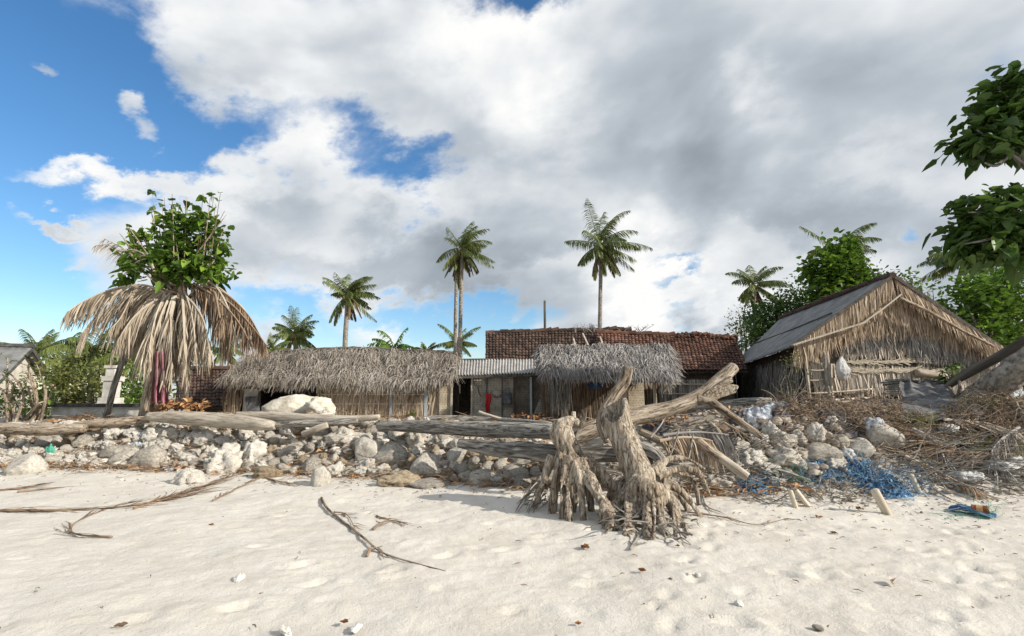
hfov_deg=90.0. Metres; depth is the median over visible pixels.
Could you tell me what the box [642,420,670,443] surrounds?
rag
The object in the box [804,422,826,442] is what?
coral rock
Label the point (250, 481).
dry frond
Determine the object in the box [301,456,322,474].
grey rock
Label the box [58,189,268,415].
frond draped tree
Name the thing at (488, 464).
grey rock
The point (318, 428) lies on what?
white stick
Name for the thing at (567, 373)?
thatched porch
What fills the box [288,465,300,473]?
grey rock
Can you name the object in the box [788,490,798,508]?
post stub
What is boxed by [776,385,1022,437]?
scrub leaves
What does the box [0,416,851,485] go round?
rubble
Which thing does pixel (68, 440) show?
brown rock
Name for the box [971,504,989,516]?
rusty can
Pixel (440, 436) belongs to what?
grey rock
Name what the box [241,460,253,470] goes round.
grey rock
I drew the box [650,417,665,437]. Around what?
propped stick
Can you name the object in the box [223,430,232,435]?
grey rock
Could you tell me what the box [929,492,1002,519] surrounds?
rope strands
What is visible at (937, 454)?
dry frond
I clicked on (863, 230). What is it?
coconut palm
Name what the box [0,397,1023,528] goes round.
coral gravel
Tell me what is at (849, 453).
plastic bag
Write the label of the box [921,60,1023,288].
broadleaf tree
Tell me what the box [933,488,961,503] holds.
dry frond
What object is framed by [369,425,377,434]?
grey rock
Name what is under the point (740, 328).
tree
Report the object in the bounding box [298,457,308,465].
brown rock
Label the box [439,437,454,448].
coral rock
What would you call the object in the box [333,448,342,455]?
coral rock
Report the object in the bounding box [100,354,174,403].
bush
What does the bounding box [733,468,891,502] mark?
shell scraps
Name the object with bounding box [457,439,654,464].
driftwood log
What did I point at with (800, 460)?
coral rock
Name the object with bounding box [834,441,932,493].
fishing net
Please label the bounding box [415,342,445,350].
coconut palm
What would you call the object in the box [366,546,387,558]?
dry frond
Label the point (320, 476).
grey rock
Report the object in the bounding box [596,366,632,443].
bent branch
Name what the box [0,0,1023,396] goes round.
sky
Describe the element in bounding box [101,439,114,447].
coral rock
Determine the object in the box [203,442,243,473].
coral rock
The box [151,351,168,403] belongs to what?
pink cloth
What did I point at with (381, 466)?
coral rock
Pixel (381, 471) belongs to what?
grey rock
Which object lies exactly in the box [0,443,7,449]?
coral rock
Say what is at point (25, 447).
coral rock
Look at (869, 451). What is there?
grey rock
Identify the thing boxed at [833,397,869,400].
dry frond
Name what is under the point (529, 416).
orange leaves
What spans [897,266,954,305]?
shrub
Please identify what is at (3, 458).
coral rock
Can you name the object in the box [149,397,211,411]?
husk heap
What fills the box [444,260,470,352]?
coconut palm
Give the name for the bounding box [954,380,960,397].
dead branch
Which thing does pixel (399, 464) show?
brown rock
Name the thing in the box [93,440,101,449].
coral rock
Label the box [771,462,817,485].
fishing net
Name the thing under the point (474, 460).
grey rock
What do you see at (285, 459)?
grey rock
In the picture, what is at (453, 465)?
coral rock
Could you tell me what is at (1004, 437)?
dry frond
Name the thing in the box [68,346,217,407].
bush
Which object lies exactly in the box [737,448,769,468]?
coral rock
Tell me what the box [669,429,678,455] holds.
propped stick
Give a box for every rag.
[130,432,142,445]
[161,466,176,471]
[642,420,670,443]
[729,410,747,425]
[742,405,772,429]
[767,401,788,408]
[771,407,794,428]
[796,396,821,403]
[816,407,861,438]
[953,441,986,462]
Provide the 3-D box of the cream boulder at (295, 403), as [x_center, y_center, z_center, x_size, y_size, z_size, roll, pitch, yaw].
[-6.119,2.587,14.526,2.053,0.850,1.140,0,-9,0]
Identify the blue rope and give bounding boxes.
[948,504,996,517]
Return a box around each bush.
[0,380,61,421]
[15,345,132,417]
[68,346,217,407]
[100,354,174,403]
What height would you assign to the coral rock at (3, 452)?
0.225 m
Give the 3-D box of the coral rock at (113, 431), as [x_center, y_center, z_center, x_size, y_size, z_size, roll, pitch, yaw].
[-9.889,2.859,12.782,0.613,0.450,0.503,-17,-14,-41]
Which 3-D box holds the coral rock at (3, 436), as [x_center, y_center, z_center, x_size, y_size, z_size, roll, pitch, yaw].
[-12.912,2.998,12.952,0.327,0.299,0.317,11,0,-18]
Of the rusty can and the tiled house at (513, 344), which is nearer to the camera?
the rusty can
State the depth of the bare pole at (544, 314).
26.28 m
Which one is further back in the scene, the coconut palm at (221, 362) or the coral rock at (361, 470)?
the coconut palm at (221, 362)
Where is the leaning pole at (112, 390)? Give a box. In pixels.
[103,349,127,417]
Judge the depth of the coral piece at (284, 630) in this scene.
3.73 m
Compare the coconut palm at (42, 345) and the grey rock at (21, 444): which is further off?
the coconut palm at (42, 345)
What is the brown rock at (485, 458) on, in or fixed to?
on the ground
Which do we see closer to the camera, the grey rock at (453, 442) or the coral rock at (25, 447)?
the grey rock at (453, 442)
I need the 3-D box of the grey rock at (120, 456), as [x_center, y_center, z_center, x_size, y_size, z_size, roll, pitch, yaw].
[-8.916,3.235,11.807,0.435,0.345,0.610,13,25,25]
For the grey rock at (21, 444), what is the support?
on the ground
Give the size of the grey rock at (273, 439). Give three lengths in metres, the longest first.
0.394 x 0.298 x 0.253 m
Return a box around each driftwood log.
[0,423,88,435]
[73,416,150,428]
[144,411,276,430]
[234,411,380,421]
[275,418,358,427]
[376,420,551,438]
[417,415,552,423]
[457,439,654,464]
[692,397,771,410]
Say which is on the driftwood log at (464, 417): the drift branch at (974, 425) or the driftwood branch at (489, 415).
the driftwood branch at (489, 415)
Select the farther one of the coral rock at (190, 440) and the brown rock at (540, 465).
the coral rock at (190, 440)
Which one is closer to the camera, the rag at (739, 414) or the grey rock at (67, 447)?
the rag at (739, 414)
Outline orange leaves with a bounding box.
[64,412,694,426]
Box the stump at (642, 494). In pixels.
[589,398,709,544]
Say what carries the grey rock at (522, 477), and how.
on the ground
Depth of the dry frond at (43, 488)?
9.35 m
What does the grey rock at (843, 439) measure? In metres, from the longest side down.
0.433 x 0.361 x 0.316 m
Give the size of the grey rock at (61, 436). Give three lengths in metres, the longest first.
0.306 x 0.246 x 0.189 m
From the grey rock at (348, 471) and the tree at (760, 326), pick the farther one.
the tree at (760, 326)
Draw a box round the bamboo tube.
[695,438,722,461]
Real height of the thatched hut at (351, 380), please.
3.154 m
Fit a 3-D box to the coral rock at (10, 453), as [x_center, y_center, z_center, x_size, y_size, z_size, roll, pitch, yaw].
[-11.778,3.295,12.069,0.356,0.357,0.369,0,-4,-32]
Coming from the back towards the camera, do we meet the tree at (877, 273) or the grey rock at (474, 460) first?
the tree at (877, 273)
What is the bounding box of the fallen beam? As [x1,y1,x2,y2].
[944,336,1023,386]
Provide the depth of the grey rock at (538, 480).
9.07 m
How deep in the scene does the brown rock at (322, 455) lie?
11.21 m
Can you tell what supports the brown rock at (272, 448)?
on the ground
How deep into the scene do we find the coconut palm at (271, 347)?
50.21 m
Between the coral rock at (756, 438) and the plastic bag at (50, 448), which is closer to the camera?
the coral rock at (756, 438)
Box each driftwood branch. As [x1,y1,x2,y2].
[478,410,501,418]
[638,428,681,454]
[641,442,693,466]
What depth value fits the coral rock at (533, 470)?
9.45 m
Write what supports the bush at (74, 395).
on the ground
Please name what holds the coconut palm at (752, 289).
on the ground
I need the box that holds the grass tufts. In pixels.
[886,394,1023,461]
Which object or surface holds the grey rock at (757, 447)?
on the ground
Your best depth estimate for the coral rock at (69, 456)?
11.88 m
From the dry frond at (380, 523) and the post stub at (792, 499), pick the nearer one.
the dry frond at (380, 523)
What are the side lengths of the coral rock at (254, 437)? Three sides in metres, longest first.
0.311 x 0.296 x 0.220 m
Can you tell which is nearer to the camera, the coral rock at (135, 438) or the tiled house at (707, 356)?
the coral rock at (135, 438)
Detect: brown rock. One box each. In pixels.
[59,437,71,446]
[63,433,80,436]
[81,428,98,434]
[168,459,179,466]
[251,465,284,478]
[265,444,279,455]
[293,428,304,434]
[296,455,307,462]
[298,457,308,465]
[318,453,327,458]
[336,457,347,463]
[344,450,354,459]
[376,470,419,486]
[397,461,405,467]
[406,453,418,469]
[429,444,439,454]
[441,465,454,479]
[466,450,478,459]
[468,463,481,471]
[481,454,498,462]
[524,463,531,471]
[533,461,543,471]
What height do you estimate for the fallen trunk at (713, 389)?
1.522 m
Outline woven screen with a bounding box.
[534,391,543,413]
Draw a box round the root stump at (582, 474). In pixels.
[515,416,622,533]
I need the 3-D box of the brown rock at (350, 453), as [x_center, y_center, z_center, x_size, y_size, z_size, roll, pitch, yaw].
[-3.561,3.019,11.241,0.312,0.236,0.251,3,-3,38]
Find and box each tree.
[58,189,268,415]
[724,267,876,356]
[724,300,753,353]
[793,227,882,304]
[864,259,906,278]
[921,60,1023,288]
[936,261,1023,369]
[946,259,1023,390]
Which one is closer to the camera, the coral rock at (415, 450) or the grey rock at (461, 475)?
the grey rock at (461, 475)
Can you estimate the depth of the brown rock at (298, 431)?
12.16 m
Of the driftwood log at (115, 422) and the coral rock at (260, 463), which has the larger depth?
the driftwood log at (115, 422)
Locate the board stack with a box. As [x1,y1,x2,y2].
[881,378,957,394]
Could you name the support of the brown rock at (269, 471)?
on the ground
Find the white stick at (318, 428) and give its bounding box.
[301,422,328,435]
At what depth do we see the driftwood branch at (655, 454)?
8.07 m
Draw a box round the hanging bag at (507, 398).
[502,388,511,404]
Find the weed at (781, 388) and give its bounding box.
[777,349,809,400]
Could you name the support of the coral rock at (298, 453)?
on the ground
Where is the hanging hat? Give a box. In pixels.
[492,391,501,396]
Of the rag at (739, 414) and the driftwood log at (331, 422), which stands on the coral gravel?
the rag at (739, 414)
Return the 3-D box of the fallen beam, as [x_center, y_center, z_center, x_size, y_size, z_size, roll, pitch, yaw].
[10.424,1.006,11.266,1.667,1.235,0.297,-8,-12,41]
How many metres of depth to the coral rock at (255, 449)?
11.46 m
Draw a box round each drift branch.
[710,423,721,432]
[756,466,810,480]
[959,422,998,430]
[1008,395,1023,424]
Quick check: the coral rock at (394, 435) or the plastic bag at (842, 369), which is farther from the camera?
the plastic bag at (842, 369)
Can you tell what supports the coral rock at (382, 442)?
on the ground
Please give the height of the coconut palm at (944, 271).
11.693 m
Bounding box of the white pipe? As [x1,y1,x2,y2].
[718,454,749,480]
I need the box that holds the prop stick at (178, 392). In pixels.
[176,381,181,404]
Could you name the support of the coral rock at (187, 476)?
on the ground
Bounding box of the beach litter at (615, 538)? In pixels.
[0,467,1020,635]
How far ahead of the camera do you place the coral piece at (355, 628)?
3.80 m
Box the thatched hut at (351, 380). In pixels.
[212,345,463,418]
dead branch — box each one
[947,386,954,396]
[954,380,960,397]
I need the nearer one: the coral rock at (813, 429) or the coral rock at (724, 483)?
the coral rock at (724, 483)
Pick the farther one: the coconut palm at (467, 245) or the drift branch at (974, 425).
the coconut palm at (467, 245)
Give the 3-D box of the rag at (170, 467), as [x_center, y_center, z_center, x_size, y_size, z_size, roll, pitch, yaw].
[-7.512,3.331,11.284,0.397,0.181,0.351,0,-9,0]
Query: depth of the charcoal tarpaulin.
11.04 m
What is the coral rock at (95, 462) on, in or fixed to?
on the ground
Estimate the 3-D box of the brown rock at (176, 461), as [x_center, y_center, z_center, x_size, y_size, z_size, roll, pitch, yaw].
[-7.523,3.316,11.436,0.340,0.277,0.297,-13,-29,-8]
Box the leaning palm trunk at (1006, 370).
[955,346,1023,420]
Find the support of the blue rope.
on the ground
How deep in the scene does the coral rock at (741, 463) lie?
9.14 m
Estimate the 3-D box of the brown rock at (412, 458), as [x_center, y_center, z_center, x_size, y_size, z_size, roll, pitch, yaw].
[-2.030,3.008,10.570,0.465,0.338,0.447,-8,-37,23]
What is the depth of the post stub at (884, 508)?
7.41 m
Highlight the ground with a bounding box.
[0,396,1023,635]
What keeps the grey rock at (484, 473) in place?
on the ground
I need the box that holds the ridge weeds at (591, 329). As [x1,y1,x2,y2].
[573,322,652,332]
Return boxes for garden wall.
[47,403,140,419]
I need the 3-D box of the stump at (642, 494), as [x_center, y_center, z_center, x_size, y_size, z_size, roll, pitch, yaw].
[1.979,2.069,7.393,1.442,1.820,3.179,-4,-10,24]
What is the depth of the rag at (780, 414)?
10.11 m
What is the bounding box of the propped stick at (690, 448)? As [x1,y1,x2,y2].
[687,435,693,461]
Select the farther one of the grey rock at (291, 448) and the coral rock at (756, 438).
the grey rock at (291, 448)
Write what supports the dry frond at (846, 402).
on the ground
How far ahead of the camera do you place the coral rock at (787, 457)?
9.14 m
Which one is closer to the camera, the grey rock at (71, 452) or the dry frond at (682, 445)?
the dry frond at (682, 445)
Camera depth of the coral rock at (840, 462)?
9.07 m
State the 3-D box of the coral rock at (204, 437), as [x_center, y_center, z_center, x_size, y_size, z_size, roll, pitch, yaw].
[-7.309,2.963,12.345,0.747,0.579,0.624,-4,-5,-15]
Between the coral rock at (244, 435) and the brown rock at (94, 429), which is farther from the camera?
the brown rock at (94, 429)
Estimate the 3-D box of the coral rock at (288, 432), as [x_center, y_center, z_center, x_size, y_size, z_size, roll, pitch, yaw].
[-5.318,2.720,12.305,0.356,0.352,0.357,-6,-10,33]
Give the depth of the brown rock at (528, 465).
9.69 m
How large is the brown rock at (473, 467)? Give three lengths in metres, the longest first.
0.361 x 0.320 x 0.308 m
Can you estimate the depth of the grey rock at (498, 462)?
9.83 m
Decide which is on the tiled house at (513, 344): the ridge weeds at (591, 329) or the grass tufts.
the ridge weeds at (591, 329)
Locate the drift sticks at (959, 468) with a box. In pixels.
[668,402,1023,507]
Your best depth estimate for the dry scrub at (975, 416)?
9.86 m
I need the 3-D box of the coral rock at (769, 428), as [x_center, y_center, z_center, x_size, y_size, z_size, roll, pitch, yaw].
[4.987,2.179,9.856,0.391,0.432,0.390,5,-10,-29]
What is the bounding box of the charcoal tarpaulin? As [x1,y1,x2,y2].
[899,380,964,421]
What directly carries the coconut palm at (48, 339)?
on the ground
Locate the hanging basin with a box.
[587,382,601,388]
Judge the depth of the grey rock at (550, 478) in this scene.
9.12 m
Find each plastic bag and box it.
[44,444,54,452]
[834,356,850,380]
[840,447,855,459]
[863,417,885,431]
[937,424,959,432]
[947,470,988,482]
[981,460,1020,473]
[1006,456,1023,465]
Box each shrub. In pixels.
[0,353,58,422]
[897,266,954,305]
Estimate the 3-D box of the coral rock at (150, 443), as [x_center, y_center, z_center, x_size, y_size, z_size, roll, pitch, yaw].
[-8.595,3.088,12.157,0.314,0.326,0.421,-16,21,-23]
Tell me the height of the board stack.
0.374 m
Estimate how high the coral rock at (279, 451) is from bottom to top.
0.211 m
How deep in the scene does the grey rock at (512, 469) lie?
9.43 m
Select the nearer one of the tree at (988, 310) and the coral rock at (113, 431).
the coral rock at (113, 431)
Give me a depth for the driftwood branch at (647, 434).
8.60 m
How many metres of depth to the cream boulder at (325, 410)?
13.61 m
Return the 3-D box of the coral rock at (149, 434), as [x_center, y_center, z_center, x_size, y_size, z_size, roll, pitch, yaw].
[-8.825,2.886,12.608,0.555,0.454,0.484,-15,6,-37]
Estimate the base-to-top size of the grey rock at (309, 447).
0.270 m
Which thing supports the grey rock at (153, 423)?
on the ground
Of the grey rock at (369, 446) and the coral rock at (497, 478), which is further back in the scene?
the grey rock at (369, 446)
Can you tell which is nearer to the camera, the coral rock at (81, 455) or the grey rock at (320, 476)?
the grey rock at (320, 476)
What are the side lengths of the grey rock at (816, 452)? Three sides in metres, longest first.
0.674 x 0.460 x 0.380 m
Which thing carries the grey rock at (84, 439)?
on the ground
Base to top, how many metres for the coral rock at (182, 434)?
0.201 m
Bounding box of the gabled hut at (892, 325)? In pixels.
[736,272,1003,399]
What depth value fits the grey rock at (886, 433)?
9.43 m
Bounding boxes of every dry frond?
[0,482,53,490]
[0,487,230,513]
[17,485,81,492]
[58,498,147,537]
[134,471,246,508]
[212,477,259,500]
[264,477,303,485]
[320,497,445,570]
[334,511,365,529]
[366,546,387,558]
[372,520,417,529]
[376,515,397,519]
[629,531,643,549]
[660,436,725,478]
[663,431,739,468]
[687,511,794,524]
[702,492,726,514]
[716,493,762,495]
[723,422,802,474]
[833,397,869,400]
[833,400,863,408]
[874,416,1015,473]
[905,455,1003,500]
[912,428,956,471]
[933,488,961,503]
[943,418,1023,447]
[977,426,1023,487]
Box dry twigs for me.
[0,408,740,497]
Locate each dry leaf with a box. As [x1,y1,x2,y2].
[114,622,127,626]
[580,543,589,547]
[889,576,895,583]
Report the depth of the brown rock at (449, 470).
9.81 m
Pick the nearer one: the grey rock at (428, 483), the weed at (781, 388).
the grey rock at (428, 483)
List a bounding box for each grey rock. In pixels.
[4,453,48,475]
[6,422,24,423]
[10,454,26,463]
[17,441,31,448]
[34,436,52,446]
[43,455,62,462]
[52,434,63,439]
[59,444,73,450]
[68,448,81,455]
[71,434,92,447]
[98,444,139,458]
[108,450,138,465]
[127,445,167,468]
[146,421,159,428]
[188,457,203,467]
[191,426,206,431]
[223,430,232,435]
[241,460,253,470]
[264,431,274,439]
[267,458,280,464]
[269,434,280,444]
[275,463,289,470]
[280,456,293,463]
[285,441,303,454]
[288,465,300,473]
[301,439,308,445]
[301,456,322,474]
[305,443,316,453]
[310,466,330,486]
[312,431,324,440]
[321,460,330,465]
[325,426,337,432]
[341,466,354,475]
[355,437,381,462]
[358,432,373,439]
[360,421,371,427]
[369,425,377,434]
[373,442,409,465]
[377,470,387,476]
[409,477,450,488]
[410,452,439,478]
[436,434,454,439]
[438,460,449,467]
[447,447,466,462]
[449,439,457,448]
[455,463,468,474]
[458,472,469,481]
[467,468,499,485]
[468,456,482,464]
[482,461,494,469]
[494,459,506,468]
[503,464,529,480]
[512,473,532,487]
[513,458,534,465]
[533,478,547,486]
[548,469,561,483]
[751,441,772,456]
[804,442,843,461]
[826,434,849,447]
[849,437,875,456]
[865,424,904,449]
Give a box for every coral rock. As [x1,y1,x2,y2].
[0,434,8,438]
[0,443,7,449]
[0,449,7,454]
[0,455,12,466]
[2,450,21,457]
[13,435,25,443]
[21,443,35,452]
[22,435,33,441]
[27,446,44,453]
[43,450,63,457]
[51,439,61,444]
[56,458,73,467]
[58,420,79,423]
[63,454,76,458]
[75,457,90,467]
[76,451,86,458]
[87,441,95,448]
[87,460,99,468]
[90,430,103,439]
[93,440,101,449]
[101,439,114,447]
[103,426,128,440]
[122,426,142,437]
[132,435,140,442]
[136,423,147,428]
[140,427,164,442]
[143,440,156,447]
[155,438,170,450]
[157,423,174,427]
[159,426,178,439]
[168,443,184,453]
[169,467,205,485]
[174,451,183,459]
[178,431,189,437]
[179,453,197,460]
[180,430,197,446]
[191,448,203,457]
[192,429,219,446]
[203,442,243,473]
[203,445,214,454]
[214,434,231,445]
[238,429,255,440]
[240,441,248,449]
[242,439,267,462]
[248,435,260,442]
[254,460,267,466]
[255,430,264,435]
[261,454,274,462]
[276,448,286,456]
[283,428,295,436]
[294,451,306,457]
[317,438,327,449]
[324,427,364,446]
[326,461,344,476]
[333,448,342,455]
[352,466,367,477]
[358,458,376,468]
[367,468,375,474]
[376,432,388,439]
[376,438,387,445]
[376,463,389,471]
[388,431,404,440]
[406,433,431,447]
[412,446,425,454]
[426,435,434,442]
[435,454,444,460]
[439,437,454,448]
[449,460,458,470]
[490,476,503,486]
[530,466,541,476]
[706,474,732,487]
[729,437,751,452]
[732,459,750,470]
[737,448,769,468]
[748,433,769,444]
[753,462,781,475]
[761,420,780,437]
[766,445,801,468]
[766,476,785,484]
[770,431,798,447]
[792,430,807,446]
[792,447,806,450]
[796,457,807,469]
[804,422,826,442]
[829,458,848,469]
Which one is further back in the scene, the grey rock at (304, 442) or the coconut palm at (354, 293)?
the coconut palm at (354, 293)
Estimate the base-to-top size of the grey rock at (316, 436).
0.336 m
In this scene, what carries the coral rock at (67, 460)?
on the ground
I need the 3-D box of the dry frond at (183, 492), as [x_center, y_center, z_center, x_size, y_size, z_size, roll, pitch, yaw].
[-5.797,3.043,9.753,0.657,0.361,3.942,0,-9,0]
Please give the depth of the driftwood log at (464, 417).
12.03 m
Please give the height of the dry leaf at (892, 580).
0.056 m
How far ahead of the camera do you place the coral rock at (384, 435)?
11.60 m
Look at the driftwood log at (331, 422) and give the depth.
11.66 m
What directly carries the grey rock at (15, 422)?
on the ground
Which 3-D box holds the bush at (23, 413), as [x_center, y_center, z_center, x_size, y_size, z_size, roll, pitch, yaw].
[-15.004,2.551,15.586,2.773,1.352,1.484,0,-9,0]
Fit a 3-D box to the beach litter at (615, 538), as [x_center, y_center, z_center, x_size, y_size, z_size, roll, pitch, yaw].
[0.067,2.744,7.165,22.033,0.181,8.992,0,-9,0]
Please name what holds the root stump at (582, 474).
on the ground
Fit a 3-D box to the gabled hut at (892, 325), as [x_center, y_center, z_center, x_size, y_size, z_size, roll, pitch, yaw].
[11.048,1.324,17.846,6.960,4.312,8.249,0,-9,0]
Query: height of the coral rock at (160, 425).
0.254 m
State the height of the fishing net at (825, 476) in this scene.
0.707 m
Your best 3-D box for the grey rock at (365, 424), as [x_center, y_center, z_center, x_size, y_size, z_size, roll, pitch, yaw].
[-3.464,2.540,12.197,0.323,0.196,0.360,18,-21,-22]
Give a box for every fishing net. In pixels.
[732,469,790,495]
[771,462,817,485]
[793,443,858,492]
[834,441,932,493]
[860,449,975,505]
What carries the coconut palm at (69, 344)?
on the ground
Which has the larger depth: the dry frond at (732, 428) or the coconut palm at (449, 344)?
the coconut palm at (449, 344)
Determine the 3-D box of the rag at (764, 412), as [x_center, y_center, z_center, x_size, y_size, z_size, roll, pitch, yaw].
[4.927,2.033,10.216,0.637,0.600,0.551,0,-9,0]
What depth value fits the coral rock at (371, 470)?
10.39 m
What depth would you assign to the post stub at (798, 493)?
7.73 m
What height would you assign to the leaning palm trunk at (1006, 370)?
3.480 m
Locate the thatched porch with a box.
[529,342,685,422]
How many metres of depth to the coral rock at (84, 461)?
11.59 m
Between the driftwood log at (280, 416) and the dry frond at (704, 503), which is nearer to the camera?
the dry frond at (704, 503)
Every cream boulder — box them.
[261,394,312,413]
[303,396,335,413]
[319,408,334,414]
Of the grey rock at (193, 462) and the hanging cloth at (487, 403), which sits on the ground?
the grey rock at (193, 462)
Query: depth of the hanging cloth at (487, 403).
17.26 m
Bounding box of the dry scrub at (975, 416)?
[746,376,1023,479]
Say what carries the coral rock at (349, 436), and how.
on the ground
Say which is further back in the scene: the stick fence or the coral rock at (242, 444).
the stick fence
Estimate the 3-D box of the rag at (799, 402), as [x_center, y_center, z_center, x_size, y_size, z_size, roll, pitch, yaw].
[6.132,1.715,10.581,0.535,0.192,0.234,0,-9,0]
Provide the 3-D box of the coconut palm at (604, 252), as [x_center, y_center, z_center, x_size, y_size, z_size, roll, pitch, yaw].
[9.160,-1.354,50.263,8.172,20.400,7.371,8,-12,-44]
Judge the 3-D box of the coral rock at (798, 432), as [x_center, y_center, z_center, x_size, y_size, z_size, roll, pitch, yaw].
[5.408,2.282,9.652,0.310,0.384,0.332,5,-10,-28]
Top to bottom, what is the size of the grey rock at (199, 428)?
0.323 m
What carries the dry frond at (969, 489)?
on the ground
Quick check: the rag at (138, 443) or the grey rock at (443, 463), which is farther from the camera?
the rag at (138, 443)
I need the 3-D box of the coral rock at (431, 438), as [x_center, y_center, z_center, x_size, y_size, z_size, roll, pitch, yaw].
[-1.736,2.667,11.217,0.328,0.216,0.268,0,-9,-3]
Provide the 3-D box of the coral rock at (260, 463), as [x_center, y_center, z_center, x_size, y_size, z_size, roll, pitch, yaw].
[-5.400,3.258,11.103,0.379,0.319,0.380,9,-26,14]
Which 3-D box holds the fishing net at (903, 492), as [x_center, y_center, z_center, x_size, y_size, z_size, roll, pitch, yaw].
[6.588,2.581,8.524,1.844,0.781,1.875,0,-9,0]
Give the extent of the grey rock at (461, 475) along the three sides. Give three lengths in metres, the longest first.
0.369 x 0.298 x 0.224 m
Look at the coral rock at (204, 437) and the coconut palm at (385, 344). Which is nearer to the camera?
the coral rock at (204, 437)
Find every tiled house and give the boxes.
[176,365,231,412]
[485,326,631,373]
[596,330,748,399]
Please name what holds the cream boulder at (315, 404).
on the ground
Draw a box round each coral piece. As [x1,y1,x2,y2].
[232,573,245,582]
[279,625,291,635]
[348,622,362,633]
[734,600,743,606]
[812,624,823,630]
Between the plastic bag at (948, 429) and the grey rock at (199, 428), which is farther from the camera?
the grey rock at (199, 428)
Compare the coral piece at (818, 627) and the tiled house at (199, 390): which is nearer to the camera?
the coral piece at (818, 627)
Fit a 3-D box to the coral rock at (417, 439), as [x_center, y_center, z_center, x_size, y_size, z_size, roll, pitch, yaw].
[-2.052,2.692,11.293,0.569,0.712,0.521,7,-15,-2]
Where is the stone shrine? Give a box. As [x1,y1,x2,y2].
[95,365,124,403]
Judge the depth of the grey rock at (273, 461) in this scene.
11.17 m
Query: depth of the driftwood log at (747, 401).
11.72 m
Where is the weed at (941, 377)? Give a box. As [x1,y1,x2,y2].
[934,362,978,383]
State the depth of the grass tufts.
9.85 m
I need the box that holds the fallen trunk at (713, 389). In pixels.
[553,363,763,450]
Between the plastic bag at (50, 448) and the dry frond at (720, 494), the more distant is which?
the plastic bag at (50, 448)
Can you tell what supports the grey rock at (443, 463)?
on the ground
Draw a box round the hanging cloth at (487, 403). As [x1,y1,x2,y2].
[485,394,490,411]
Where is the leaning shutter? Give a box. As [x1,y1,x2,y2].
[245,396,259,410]
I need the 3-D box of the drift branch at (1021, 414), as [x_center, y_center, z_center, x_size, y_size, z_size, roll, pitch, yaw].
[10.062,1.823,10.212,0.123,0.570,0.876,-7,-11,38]
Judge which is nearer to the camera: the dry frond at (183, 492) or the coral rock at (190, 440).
the dry frond at (183, 492)
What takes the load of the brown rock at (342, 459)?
on the ground
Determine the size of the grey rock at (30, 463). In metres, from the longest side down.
0.763 x 0.658 x 0.633 m
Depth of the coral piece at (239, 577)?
4.80 m
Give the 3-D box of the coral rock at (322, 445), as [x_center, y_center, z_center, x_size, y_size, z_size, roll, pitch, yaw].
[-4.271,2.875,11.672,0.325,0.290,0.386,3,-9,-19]
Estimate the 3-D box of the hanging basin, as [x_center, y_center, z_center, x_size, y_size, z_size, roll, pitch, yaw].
[2.500,2.007,15.410,0.460,0.245,0.192,0,-9,0]
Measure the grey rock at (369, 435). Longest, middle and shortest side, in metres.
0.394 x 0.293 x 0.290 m
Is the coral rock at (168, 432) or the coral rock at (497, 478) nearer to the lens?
the coral rock at (497, 478)
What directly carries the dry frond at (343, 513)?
on the ground
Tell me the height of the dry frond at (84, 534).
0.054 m
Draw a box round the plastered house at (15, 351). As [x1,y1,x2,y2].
[0,343,48,417]
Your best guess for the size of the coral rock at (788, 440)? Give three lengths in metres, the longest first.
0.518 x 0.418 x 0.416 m
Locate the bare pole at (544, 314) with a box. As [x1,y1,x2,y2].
[544,300,545,328]
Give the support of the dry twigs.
on the ground
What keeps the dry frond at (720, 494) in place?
on the ground
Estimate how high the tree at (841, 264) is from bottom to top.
8.470 m
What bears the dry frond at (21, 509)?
on the ground
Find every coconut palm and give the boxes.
[0,329,63,376]
[34,329,101,396]
[39,319,129,402]
[94,334,143,401]
[197,339,245,365]
[267,333,291,350]
[271,305,318,349]
[322,272,380,346]
[367,327,416,352]
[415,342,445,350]
[435,324,480,356]
[436,221,494,358]
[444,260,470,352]
[564,198,652,327]
[725,265,788,318]
[800,222,881,267]
[917,252,996,305]
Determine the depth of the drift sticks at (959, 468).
8.87 m
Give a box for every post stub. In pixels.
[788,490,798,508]
[794,489,811,507]
[870,488,892,514]
[908,474,921,493]
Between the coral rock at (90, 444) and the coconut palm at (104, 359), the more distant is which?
the coconut palm at (104, 359)
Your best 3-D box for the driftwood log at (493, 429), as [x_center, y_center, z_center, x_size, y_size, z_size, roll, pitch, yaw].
[-1.057,2.220,10.309,4.402,0.315,0.393,-5,-10,32]
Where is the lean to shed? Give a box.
[450,358,543,419]
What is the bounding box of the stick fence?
[658,379,706,405]
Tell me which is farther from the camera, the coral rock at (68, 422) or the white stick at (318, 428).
the coral rock at (68, 422)
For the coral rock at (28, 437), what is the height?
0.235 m

